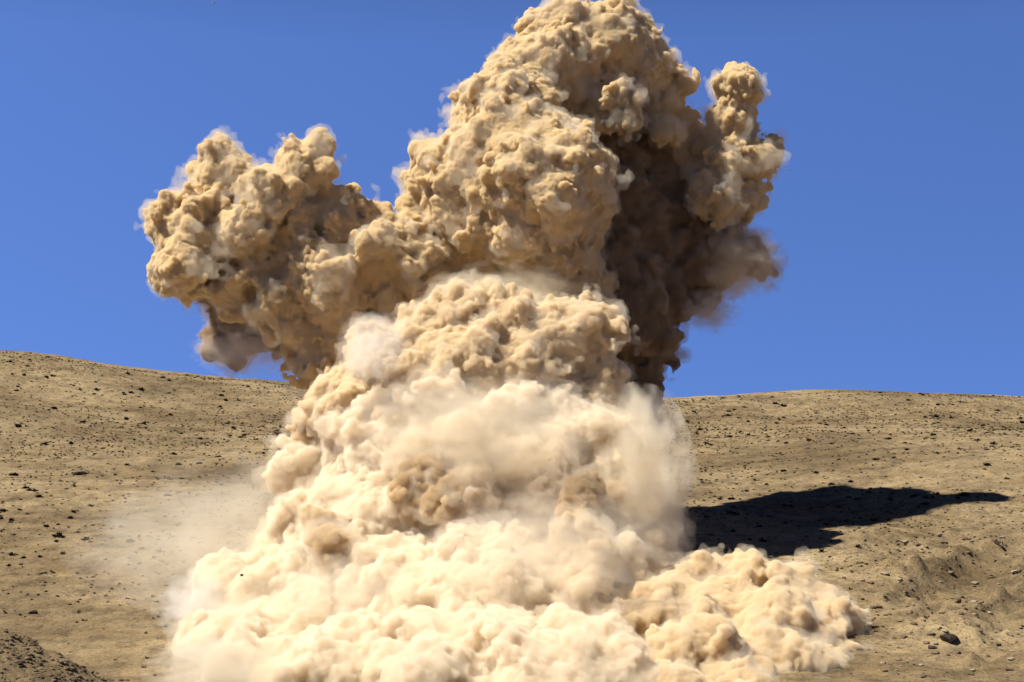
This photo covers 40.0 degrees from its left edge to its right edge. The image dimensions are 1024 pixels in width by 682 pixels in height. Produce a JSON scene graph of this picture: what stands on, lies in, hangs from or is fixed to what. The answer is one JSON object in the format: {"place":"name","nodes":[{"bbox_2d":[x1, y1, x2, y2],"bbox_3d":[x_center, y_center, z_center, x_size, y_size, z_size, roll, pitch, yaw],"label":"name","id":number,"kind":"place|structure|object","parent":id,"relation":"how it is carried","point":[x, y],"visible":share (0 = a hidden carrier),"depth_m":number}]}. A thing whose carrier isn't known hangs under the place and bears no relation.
{"place":"outdoors","nodes":[
{"label":"outdoors","id":0,"kind":"place"},
{"bbox_2d":[0,350,1023,681],"bbox_3d":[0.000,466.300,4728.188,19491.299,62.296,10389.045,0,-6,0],"label":"ground","id":1,"kind":"structure","parent":0,"point":[276,634],"depth_m":161.71},
{"bbox_2d":[51,532,62,536],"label":"shrub","id":2,"kind":"object","parent":1,"relation":"on","point":[58,534],"visible":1,"depth_m":160.66},
{"bbox_2d":[72,471,87,474],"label":"rock","id":3,"kind":"object","parent":1,"relation":"on","point":[79,473],"visible":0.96,"depth_m":201.09},
{"bbox_2d":[0,350,1023,675],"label":"scattered rocks","id":4,"kind":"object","parent":1,"relation":"on","point":[544,476],"visible":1,"depth_m":214.08},
{"bbox_2d":[0,486,1023,681],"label":"rubble","id":5,"kind":"object","parent":1,"relation":"on","point":[54,679],"visible":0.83,"depth_m":125.89},
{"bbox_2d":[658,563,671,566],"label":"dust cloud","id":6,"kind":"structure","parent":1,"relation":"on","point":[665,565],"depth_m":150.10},
{"bbox_2d":[928,645,936,648],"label":"rock","id":7,"kind":"object","parent":1,"relation":"on","point":[931,647],"visible":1,"depth_m":119.22},
{"bbox_2d":[939,633,958,642],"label":"rock","id":8,"kind":"object","parent":1,"relation":"on","point":[949,637],"visible":1,"depth_m":120.41},
{"bbox_2d":[957,492,970,496],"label":"shrub","id":9,"kind":"object","parent":1,"relation":"on","point":[963,494],"visible":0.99,"depth_m":178.87},
{"bbox_2d":[0,0,1023,397],"label":"sky","id":10,"kind":"structure","parent":0,"point":[581,198]}
]}

